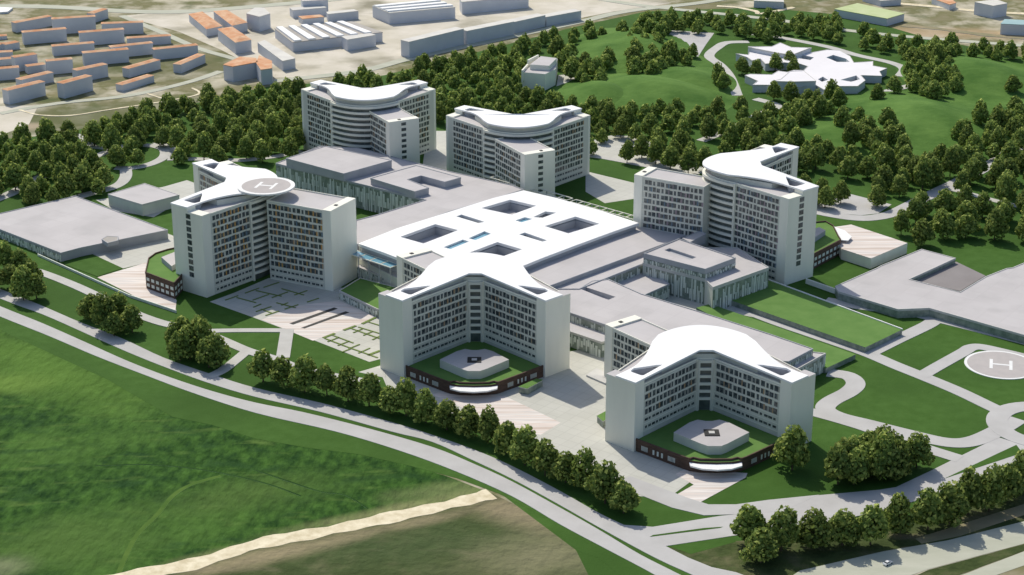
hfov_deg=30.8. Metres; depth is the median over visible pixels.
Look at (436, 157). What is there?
paved court
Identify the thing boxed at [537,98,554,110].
leafy tree
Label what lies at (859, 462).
leafy tree
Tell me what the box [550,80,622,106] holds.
hill
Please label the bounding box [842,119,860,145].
leafy tree
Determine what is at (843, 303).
campus road
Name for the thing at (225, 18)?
town block
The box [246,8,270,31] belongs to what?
town block
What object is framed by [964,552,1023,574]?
highway
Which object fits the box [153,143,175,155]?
park road
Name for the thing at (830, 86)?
leafy tree
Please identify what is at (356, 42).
town block
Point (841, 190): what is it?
leafy tree
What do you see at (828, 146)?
leafy tree
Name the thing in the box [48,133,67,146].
leafy tree
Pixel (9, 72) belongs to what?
town block
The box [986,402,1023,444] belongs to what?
roundabout
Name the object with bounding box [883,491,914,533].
leafy tree
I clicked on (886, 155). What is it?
leafy tree
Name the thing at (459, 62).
leafy tree
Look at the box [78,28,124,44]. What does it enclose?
town block
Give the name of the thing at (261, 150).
leafy tree
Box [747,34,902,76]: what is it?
park path
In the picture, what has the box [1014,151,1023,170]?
leafy tree
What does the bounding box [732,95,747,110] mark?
leafy tree
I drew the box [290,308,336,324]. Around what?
light slot
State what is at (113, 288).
retaining wall
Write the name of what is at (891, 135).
leafy tree
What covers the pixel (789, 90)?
leafy tree
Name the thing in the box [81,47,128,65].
town block
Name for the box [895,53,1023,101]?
hill
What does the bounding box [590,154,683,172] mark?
footpath
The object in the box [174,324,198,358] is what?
leafy tree
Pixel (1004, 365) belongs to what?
ground helipad
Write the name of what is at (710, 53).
park path
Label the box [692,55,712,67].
park lawn
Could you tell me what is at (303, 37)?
town block
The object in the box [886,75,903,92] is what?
leafy tree
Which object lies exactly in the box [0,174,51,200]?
park road
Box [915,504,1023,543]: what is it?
bare bank
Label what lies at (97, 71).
town block
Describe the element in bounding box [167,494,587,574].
scrub
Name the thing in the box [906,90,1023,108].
park lawn
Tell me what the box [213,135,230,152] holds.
leafy tree
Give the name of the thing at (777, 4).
town block
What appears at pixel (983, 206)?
leafy tree
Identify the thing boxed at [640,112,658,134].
leafy tree
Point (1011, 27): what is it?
town block
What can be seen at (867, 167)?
leafy tree
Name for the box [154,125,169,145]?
leafy tree
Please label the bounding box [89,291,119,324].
leafy tree
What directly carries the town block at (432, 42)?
on the yards at (327, 60)
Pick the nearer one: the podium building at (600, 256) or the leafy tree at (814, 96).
the podium building at (600, 256)
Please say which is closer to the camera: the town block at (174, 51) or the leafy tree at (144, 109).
the leafy tree at (144, 109)
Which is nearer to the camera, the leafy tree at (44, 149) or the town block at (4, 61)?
the leafy tree at (44, 149)
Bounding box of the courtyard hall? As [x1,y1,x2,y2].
[619,273,669,299]
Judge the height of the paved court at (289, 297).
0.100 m
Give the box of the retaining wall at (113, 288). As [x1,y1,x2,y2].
[37,254,176,312]
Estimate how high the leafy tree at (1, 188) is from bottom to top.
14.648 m
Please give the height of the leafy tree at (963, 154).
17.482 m
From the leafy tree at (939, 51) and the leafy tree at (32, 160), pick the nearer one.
the leafy tree at (32, 160)
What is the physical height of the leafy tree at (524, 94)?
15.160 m
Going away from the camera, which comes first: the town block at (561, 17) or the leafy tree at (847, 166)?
the leafy tree at (847, 166)
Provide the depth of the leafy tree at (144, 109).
1322.97 m
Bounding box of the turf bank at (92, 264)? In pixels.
[44,254,121,275]
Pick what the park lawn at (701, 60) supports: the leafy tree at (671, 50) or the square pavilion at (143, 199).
the leafy tree at (671, 50)
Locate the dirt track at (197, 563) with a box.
[112,489,496,574]
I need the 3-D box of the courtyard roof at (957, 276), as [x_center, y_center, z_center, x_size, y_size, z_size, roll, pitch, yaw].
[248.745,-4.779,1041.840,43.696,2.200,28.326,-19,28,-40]
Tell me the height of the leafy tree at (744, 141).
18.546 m
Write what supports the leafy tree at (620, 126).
on the ground at (60, 114)
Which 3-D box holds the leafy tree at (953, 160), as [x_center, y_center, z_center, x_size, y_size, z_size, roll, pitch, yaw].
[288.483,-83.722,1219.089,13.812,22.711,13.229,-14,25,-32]
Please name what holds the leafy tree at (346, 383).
on the lawn at (886, 394)
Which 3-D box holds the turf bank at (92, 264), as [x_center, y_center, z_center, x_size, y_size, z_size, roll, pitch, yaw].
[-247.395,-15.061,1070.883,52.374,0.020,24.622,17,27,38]
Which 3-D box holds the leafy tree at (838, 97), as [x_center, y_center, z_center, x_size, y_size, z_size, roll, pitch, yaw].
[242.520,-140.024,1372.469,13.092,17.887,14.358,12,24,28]
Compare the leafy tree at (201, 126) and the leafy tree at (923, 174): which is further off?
the leafy tree at (201, 126)
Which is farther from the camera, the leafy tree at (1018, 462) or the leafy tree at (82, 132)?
the leafy tree at (82, 132)
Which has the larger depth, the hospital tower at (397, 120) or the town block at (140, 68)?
the town block at (140, 68)
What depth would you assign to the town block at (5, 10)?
1683.96 m
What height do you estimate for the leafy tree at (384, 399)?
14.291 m
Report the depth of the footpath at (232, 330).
972.79 m
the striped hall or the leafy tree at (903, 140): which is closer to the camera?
the striped hall
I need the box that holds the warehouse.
[834,3,904,25]
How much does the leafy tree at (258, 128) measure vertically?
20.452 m
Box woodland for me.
[0,6,1023,193]
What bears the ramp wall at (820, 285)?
on the lawn at (886, 394)
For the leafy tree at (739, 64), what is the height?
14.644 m
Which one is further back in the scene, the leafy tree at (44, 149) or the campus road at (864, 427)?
the leafy tree at (44, 149)
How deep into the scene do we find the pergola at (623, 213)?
1116.70 m
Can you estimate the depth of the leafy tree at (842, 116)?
1318.85 m
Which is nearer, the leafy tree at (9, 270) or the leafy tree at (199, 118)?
the leafy tree at (9, 270)
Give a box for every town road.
[0,0,339,13]
[0,71,222,114]
[118,15,236,59]
[273,0,723,82]
[600,0,1021,46]
[901,3,1023,14]
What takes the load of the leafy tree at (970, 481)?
on the roadside scrub at (794, 558)
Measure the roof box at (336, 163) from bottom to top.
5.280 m
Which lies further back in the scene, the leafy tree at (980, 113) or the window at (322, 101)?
the leafy tree at (980, 113)
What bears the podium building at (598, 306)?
on the lawn at (886, 394)
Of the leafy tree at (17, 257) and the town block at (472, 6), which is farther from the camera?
the town block at (472, 6)
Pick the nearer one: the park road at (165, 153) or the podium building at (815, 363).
the podium building at (815, 363)
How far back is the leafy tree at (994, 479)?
777.42 m
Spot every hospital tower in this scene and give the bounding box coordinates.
[170,159,357,297]
[301,80,435,162]
[378,248,569,394]
[446,105,589,197]
[604,315,815,472]
[633,143,818,284]
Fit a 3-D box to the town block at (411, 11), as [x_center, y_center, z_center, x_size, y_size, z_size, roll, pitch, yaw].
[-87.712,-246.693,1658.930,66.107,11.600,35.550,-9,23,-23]
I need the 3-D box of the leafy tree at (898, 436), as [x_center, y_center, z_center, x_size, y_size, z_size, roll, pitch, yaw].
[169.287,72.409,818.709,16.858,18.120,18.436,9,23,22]
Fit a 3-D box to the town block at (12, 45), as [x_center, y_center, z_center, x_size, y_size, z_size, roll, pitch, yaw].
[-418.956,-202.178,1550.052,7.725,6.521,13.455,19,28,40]
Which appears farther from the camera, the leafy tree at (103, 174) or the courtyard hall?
the leafy tree at (103, 174)
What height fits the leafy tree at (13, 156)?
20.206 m
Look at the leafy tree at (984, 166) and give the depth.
1214.39 m
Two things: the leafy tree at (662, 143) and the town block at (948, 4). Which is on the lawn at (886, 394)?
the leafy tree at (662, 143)
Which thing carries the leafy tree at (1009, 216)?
on the lawn at (886, 394)
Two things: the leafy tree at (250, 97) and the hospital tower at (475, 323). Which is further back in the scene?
the leafy tree at (250, 97)
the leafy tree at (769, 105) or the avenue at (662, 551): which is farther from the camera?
the leafy tree at (769, 105)
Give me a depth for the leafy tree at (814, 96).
1358.99 m
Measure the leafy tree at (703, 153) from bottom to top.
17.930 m
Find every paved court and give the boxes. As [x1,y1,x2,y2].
[93,234,173,267]
[97,180,194,216]
[210,278,379,361]
[423,131,446,169]
[557,75,573,85]
[586,172,633,202]
[664,295,751,316]
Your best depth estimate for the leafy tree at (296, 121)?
1301.18 m
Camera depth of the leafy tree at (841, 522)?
750.71 m
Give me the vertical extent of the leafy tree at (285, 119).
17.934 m
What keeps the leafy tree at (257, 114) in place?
on the lawn at (886, 394)
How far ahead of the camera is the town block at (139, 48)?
1528.09 m
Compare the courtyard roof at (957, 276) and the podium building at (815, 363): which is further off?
the courtyard roof at (957, 276)
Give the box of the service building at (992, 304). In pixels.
[835,249,1023,343]
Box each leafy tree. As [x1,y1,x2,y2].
[0,131,10,150]
[0,179,3,193]
[0,240,12,268]
[0,269,7,285]
[2,161,23,190]
[2,264,18,284]
[3,150,25,170]
[8,247,31,269]
[9,264,34,299]
[10,122,31,144]
[13,143,31,162]
[19,174,39,197]
[22,182,41,204]
[22,272,46,298]
[25,260,43,277]
[26,150,44,174]
[35,117,57,142]
[36,139,52,161]
[44,185,60,201]
[47,144,70,167]
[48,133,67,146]
[51,161,70,182]
[54,170,77,197]
[58,118,79,137]
[63,129,78,143]
[63,142,77,156]
[65,154,82,173]
[71,164,93,192]
[73,139,90,161]
[76,293,95,319]
[78,159,94,177]
[80,122,86,137]
[83,119,102,145]
[84,149,102,168]
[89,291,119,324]
[92,160,110,172]
[94,165,113,184]
[99,123,122,150]
[100,311,124,335]
[106,144,128,165]
[110,119,123,135]
[110,291,129,314]
[119,304,142,331]
[120,112,135,132]
[123,125,141,140]
[125,134,142,147]
[128,119,148,137]
[137,97,155,111]
[138,105,154,119]
[140,113,158,136]
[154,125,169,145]
[158,91,178,112]
[162,96,183,117]
[164,320,180,344]
[166,329,190,360]
[167,123,186,147]
[168,117,186,132]
[174,315,191,329]
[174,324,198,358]
[184,98,199,113]
[190,314,202,326]
[191,316,213,349]
[192,114,208,129]
[192,131,212,159]
[194,120,208,133]
[195,336,221,368]
[197,82,216,104]
[200,90,214,111]
[204,331,230,364]
[205,123,220,141]
[208,145,227,161]
[210,96,229,111]
[210,101,228,117]
[212,109,229,134]
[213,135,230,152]
[224,117,244,136]
[225,88,240,102]
[226,124,244,146]
[230,98,249,117]
[235,134,254,157]
[237,114,249,132]
[241,90,257,107]
[245,102,261,119]
[246,130,262,147]
[246,348,272,381]
[247,120,269,143]
[248,107,266,124]
[253,138,271,161]
[255,97,273,111]
[264,106,277,116]
[264,111,283,138]
[269,355,296,388]
[278,109,291,132]
[278,136,298,156]
[279,98,295,116]
[287,76,305,95]
[287,353,318,391]
[288,115,302,131]
[289,126,305,148]
[290,107,301,119]
[292,93,301,108]
[314,362,336,395]
[332,365,358,400]
[353,372,382,405]
[375,385,399,413]
[390,377,417,415]
[409,387,437,422]
[410,56,426,76]
[417,69,431,85]
[420,53,430,69]
[429,56,444,73]
[432,398,459,429]
[436,101,447,123]
[445,97,459,113]
[451,52,466,71]
[451,404,478,438]
[456,88,470,105]
[476,404,499,442]
[492,420,515,455]
[499,76,515,92]
[499,85,514,103]
[507,424,538,464]
[518,86,531,103]
[528,84,545,109]
[531,437,558,475]
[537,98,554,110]
[546,450,576,482]
[547,35,565,56]
[561,58,578,78]
[567,446,598,487]
[578,51,591,62]
[583,459,624,503]
[585,109,599,126]
[588,56,604,75]
[593,119,609,135]
[597,99,607,113]
[598,100,617,127]
[606,480,641,513]
[611,116,628,137]
[617,106,625,119]
[618,139,634,162]
[620,104,635,127]
[626,45,641,60]
[634,133,649,157]
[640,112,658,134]
[647,137,664,163]
[650,127,667,146]
[653,135,665,150]
[659,145,679,168]
[663,38,680,61]
[667,139,682,155]
[669,128,689,149]
[678,147,699,173]
[696,145,712,167]
[700,112,717,138]
[710,95,725,116]
[711,61,724,83]
[716,71,731,88]
[721,121,739,149]
[729,503,766,540]
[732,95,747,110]
[734,56,750,73]
[735,118,748,138]
[739,130,752,150]
[739,527,778,562]
[741,121,759,139]
[746,135,762,150]
[748,109,768,130]
[749,59,762,73]
[758,127,773,145]
[761,100,779,118]
[765,505,800,550]
[766,80,781,99]
[769,52,783,70]
[770,424,810,470]
[779,137,794,145]
[782,81,799,103]
[784,50,796,60]
[786,57,799,70]
[787,127,803,145]
[788,99,810,115]
[790,97,798,106]
[794,104,812,125]
[796,506,836,548]
[797,150,811,171]
[799,88,812,100]
[799,145,809,155]
[800,173,812,182]
[806,143,826,168]
[810,88,821,100]
[811,95,827,117]
[815,177,828,191]
[817,185,834,207]
[822,138,836,155]
[823,78,838,98]
[824,442,856,484]
[825,508,863,546]
[828,146,848,166]
[831,87,847,108]
[832,179,850,202]
[833,105,851,125]
[837,155,857,178]
[837,437,857,453]
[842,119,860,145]
[843,447,870,484]
[849,434,861,446]
[852,503,889,544]
[857,155,876,177]
[858,114,877,131]
[858,441,874,475]
[859,429,873,441]
[860,125,874,143]
[866,126,887,148]
[867,184,886,206]
[867,428,898,479]
[868,423,894,444]
[869,83,886,99]
[871,164,893,186]
[871,175,887,190]
[874,142,887,158]
[875,145,897,167]
[877,106,898,123]
[882,438,911,480]
[883,124,898,147]
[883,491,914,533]
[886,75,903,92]
[888,431,914,466]
[889,174,908,196]
[893,209,911,234]
[894,133,912,154]
[894,144,914,165]
[895,155,910,171]
[902,46,918,61]
[906,155,919,177]
[906,196,928,223]
[906,432,935,467]
[909,217,935,245]
[910,487,948,529]
[911,49,927,64]
[913,155,934,189]
[915,189,934,213]
[923,80,944,98]
[924,151,935,158]
[926,39,939,51]
[927,43,944,61]
[929,65,948,83]
[930,156,944,184]
[930,208,944,225]
[932,188,958,212]
[932,209,957,238]
[933,143,946,160]
[937,480,970,527]
[940,144,961,176]
[948,144,968,164]
[950,118,964,138]
[953,169,971,189]
[954,200,981,224]
[954,212,980,237]
[956,183,975,204]
[956,465,985,514]
[958,124,972,146]
[962,157,982,184]
[965,132,984,150]
[970,152,988,172]
[971,98,989,124]
[974,190,994,217]
[979,463,1008,511]
[983,119,997,134]
[983,159,1005,188]
[983,205,1009,239]
[988,106,1007,127]
[988,125,1007,150]
[993,172,1016,200]
[996,169,1020,191]
[996,197,1015,215]
[1000,139,1021,161]
[1000,202,1013,222]
[1000,463,1023,501]
[1003,116,1023,138]
[1003,157,1019,177]
[1004,75,1023,90]
[1004,108,1015,120]
[1006,95,1023,109]
[1010,449,1023,479]
[1011,127,1023,147]
[1014,114,1023,128]
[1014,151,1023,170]
[1014,190,1023,208]
[1015,218,1023,240]
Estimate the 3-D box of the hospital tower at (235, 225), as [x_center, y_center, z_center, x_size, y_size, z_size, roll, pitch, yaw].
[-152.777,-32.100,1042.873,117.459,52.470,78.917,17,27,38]
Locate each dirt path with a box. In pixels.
[19,88,199,115]
[716,5,794,13]
[901,24,1023,39]
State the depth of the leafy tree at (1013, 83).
1411.98 m
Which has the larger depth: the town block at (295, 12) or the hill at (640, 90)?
the town block at (295, 12)
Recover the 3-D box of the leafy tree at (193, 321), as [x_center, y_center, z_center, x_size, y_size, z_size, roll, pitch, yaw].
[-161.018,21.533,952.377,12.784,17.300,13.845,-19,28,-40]
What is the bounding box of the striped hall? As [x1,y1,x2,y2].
[837,225,906,268]
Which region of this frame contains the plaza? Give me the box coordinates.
[360,350,688,496]
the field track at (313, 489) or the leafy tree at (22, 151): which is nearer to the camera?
the field track at (313, 489)
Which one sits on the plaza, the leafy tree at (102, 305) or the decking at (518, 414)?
the decking at (518, 414)
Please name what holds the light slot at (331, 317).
on the decking at (352, 317)
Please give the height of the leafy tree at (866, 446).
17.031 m
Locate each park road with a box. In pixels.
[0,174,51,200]
[67,167,131,197]
[79,134,108,157]
[114,143,170,169]
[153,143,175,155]
[167,150,303,161]
[817,148,1022,220]
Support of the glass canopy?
on the lawn at (886, 394)
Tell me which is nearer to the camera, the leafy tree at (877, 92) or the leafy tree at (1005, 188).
the leafy tree at (1005, 188)
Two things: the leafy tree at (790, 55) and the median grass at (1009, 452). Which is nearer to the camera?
the median grass at (1009, 452)
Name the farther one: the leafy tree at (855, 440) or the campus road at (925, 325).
the campus road at (925, 325)
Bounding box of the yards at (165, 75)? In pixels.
[0,14,223,105]
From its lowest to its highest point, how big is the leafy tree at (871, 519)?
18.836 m
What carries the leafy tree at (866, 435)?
on the lawn at (886, 394)
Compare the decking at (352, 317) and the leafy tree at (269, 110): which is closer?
the decking at (352, 317)
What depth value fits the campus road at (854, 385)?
869.44 m
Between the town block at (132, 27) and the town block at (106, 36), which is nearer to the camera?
the town block at (106, 36)
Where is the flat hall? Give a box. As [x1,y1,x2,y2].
[0,196,167,261]
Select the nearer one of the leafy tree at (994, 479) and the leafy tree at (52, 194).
the leafy tree at (994, 479)
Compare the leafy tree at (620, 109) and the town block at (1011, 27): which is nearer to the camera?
the leafy tree at (620, 109)
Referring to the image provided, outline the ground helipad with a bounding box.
[964,351,1023,379]
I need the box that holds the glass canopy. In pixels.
[352,250,396,284]
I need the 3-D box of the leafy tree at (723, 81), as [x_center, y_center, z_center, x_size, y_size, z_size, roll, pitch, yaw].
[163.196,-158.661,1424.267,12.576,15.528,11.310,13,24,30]
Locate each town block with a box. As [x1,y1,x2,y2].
[0,7,12,13]
[0,34,6,39]
[0,50,12,56]
[0,57,11,65]
[0,65,19,80]
[1,40,19,49]
[2,80,45,104]
[11,15,51,32]
[11,52,37,71]
[15,71,53,84]
[21,27,66,44]
[25,62,45,73]
[45,57,72,73]
[51,15,95,33]
[51,41,94,55]
[57,74,92,98]
[72,63,107,79]
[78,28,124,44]
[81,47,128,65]
[87,8,107,21]
[101,21,143,33]
[108,41,152,56]
[116,74,153,91]
[122,59,160,77]
[126,34,170,44]
[152,43,197,59]
[173,53,205,72]
[189,12,221,36]
[214,10,247,32]
[218,27,251,53]
[223,56,257,81]
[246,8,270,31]
[256,55,272,84]
[257,40,295,70]
[274,21,382,51]
[290,5,326,17]
[298,14,323,23]
[301,0,327,11]
[326,9,358,21]
[341,33,375,50]
[372,0,455,23]
[401,27,463,57]
[460,0,528,13]
[464,20,513,43]
[509,13,545,33]
[543,9,580,26]
[754,0,783,8]
[862,0,900,5]
[931,0,955,9]
[974,0,1007,17]
[1000,19,1023,35]
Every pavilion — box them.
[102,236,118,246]
[108,183,179,215]
[736,46,886,94]
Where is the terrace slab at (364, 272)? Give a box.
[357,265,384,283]
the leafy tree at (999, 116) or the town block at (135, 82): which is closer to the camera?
the leafy tree at (999, 116)
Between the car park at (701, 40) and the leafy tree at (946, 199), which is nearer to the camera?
the leafy tree at (946, 199)
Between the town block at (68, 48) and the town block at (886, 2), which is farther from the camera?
the town block at (886, 2)
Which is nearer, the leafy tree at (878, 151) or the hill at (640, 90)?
the leafy tree at (878, 151)
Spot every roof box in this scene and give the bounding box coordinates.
[286,146,391,180]
[370,165,460,197]
[643,238,735,278]
[682,231,705,245]
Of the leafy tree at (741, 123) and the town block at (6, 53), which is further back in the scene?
the town block at (6, 53)
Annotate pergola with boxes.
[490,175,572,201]
[570,199,632,219]
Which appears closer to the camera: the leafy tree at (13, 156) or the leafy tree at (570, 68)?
the leafy tree at (13, 156)
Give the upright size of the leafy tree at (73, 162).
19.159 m
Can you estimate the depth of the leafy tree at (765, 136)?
1266.27 m
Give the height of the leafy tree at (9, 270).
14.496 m
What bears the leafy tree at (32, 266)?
on the lawn at (886, 394)
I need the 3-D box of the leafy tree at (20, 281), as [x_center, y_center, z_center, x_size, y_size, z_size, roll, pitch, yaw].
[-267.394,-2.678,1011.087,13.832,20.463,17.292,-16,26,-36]
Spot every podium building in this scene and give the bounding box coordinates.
[276,146,523,251]
[527,226,685,287]
[555,256,642,289]
[559,279,812,365]
[570,322,604,357]
[643,247,768,308]
[793,352,825,375]
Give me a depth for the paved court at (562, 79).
1457.70 m
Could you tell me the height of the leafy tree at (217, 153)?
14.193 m
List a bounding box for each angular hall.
[748,43,809,58]
[776,71,815,91]
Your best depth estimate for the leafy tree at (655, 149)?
1241.88 m
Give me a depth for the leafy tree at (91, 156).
1220.72 m
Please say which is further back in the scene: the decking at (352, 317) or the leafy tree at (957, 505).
the decking at (352, 317)
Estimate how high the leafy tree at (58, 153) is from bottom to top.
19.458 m
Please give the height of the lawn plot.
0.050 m
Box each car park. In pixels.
[592,135,702,174]
[670,30,713,56]
[817,194,891,214]
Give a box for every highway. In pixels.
[794,521,1023,574]
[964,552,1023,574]
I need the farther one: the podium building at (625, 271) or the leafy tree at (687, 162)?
the leafy tree at (687, 162)
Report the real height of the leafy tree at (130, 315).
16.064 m
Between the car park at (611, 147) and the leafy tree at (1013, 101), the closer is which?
the car park at (611, 147)
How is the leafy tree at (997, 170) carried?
on the lawn at (886, 394)
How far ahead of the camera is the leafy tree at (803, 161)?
1226.50 m
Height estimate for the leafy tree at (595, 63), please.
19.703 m
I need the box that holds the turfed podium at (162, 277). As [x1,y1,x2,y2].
[145,247,182,298]
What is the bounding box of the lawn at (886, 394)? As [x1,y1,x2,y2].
[0,8,1023,574]
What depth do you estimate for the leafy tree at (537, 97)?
1360.90 m
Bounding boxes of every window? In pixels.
[200,174,322,289]
[307,95,428,153]
[404,263,534,356]
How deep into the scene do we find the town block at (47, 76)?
1439.73 m
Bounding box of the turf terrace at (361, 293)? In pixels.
[339,278,395,317]
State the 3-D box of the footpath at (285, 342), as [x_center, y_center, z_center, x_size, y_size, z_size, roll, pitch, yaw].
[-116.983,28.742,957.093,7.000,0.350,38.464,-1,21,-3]
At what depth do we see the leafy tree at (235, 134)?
1272.66 m
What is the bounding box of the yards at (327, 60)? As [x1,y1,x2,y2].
[126,0,669,77]
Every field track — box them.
[96,464,300,495]
[116,475,220,573]
[255,470,367,508]
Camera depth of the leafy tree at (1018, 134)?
1269.85 m
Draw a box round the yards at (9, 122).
[0,105,36,134]
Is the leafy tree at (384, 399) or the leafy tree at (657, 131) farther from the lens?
the leafy tree at (657, 131)
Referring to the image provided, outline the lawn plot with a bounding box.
[589,159,639,180]
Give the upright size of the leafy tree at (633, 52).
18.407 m
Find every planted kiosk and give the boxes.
[518,378,542,394]
[597,411,605,426]
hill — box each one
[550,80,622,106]
[567,73,737,120]
[568,27,694,72]
[641,64,740,91]
[779,113,894,153]
[833,91,1010,155]
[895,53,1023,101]
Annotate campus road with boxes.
[730,306,998,410]
[813,408,962,461]
[815,369,1023,447]
[826,297,1023,344]
[867,319,939,354]
[915,344,1023,377]
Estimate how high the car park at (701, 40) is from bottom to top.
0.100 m
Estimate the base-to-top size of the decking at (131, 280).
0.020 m
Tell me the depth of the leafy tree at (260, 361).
905.48 m
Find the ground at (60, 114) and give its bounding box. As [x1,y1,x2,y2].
[0,0,1023,574]
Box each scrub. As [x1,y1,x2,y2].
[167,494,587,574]
[669,493,1023,574]
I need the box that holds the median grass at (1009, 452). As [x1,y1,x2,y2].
[944,445,1019,478]
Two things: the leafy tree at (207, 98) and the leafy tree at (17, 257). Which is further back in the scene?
the leafy tree at (207, 98)
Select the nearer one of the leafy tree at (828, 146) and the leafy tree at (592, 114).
the leafy tree at (828, 146)
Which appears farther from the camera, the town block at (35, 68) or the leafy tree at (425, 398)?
the town block at (35, 68)
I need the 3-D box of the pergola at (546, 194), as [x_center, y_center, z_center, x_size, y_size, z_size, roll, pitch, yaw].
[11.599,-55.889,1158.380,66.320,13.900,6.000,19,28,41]
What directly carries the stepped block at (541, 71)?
on the lawn at (886, 394)
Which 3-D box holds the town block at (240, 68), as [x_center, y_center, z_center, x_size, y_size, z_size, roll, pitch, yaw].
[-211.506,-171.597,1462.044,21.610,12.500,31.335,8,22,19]
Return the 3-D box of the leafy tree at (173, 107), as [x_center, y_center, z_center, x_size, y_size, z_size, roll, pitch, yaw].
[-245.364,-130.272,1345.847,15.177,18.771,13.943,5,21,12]
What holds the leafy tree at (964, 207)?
on the lawn at (886, 394)
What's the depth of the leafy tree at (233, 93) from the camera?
1379.47 m
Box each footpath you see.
[39,269,361,383]
[204,350,250,377]
[212,328,284,332]
[276,329,293,357]
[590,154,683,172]
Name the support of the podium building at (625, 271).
on the lawn at (886, 394)
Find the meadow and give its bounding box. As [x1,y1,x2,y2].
[0,330,491,574]
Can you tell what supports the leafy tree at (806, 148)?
on the lawn at (886, 394)
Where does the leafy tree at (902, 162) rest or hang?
on the lawn at (886, 394)
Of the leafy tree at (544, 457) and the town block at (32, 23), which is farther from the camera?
the town block at (32, 23)
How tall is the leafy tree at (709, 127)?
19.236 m
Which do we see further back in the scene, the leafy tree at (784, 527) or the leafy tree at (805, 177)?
the leafy tree at (805, 177)
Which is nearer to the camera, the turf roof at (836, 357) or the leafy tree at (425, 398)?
the leafy tree at (425, 398)
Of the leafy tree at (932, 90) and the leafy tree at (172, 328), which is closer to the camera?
the leafy tree at (172, 328)
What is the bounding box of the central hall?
[358,190,638,272]
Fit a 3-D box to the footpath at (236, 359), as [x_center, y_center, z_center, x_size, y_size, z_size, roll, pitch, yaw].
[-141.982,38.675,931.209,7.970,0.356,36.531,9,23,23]
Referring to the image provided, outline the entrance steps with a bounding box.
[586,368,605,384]
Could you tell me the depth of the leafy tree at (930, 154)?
1213.76 m
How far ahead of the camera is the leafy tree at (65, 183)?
1175.00 m
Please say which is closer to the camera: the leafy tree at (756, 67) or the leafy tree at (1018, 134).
the leafy tree at (1018, 134)
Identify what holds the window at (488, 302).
in the hospital tower at (475, 323)
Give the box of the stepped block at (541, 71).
[521,55,557,89]
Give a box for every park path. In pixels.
[697,98,781,141]
[704,41,748,94]
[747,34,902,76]
[942,187,1016,207]
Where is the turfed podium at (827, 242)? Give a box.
[813,221,840,268]
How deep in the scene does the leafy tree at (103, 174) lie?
1193.73 m
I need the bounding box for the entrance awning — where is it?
[835,227,851,240]
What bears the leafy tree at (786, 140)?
on the lawn at (886, 394)
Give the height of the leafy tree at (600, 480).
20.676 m
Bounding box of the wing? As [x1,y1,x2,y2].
[357,255,396,286]
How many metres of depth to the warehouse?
1648.74 m
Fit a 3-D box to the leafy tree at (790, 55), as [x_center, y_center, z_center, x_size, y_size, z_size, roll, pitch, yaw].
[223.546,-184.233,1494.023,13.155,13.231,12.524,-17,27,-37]
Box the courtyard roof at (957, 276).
[917,262,984,291]
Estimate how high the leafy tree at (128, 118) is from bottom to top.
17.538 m
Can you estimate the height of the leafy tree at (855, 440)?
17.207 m
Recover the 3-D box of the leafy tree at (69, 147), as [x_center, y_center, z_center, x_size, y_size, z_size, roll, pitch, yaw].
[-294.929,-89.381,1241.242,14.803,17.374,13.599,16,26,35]
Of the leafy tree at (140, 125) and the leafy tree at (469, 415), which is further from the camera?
the leafy tree at (140, 125)
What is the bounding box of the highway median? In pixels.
[918,544,1023,574]
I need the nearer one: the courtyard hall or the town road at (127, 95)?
the courtyard hall
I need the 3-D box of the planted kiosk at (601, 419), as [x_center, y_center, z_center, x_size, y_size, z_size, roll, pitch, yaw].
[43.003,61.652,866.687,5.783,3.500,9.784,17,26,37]
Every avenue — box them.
[0,289,1023,574]
[0,306,679,574]
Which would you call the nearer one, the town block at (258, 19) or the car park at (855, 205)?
the car park at (855, 205)
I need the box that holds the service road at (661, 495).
[624,476,817,515]
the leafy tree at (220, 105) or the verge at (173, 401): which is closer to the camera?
the verge at (173, 401)
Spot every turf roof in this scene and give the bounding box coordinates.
[696,304,855,372]
[732,279,902,352]
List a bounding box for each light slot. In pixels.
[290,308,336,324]
[302,311,348,327]
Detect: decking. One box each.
[98,263,176,309]
[262,300,374,340]
[433,391,559,434]
[675,469,746,501]
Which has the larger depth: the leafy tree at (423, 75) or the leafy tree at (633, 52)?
the leafy tree at (633, 52)
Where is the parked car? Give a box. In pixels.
[882,560,892,565]
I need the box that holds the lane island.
[650,527,720,536]
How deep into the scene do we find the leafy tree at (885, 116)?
1319.39 m
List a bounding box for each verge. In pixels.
[0,318,652,574]
[669,536,735,553]
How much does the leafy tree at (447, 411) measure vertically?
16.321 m
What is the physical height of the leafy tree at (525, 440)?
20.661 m
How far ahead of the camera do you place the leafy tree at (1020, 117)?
1306.65 m
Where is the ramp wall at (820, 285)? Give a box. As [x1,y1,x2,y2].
[805,278,834,293]
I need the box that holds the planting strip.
[225,282,379,357]
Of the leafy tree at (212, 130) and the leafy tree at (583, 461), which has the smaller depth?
the leafy tree at (583, 461)
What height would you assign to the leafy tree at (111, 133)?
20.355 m
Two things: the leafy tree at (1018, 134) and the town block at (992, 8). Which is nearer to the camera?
the leafy tree at (1018, 134)
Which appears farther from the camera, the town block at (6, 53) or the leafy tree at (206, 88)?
the town block at (6, 53)
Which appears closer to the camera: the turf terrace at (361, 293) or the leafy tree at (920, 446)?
the leafy tree at (920, 446)

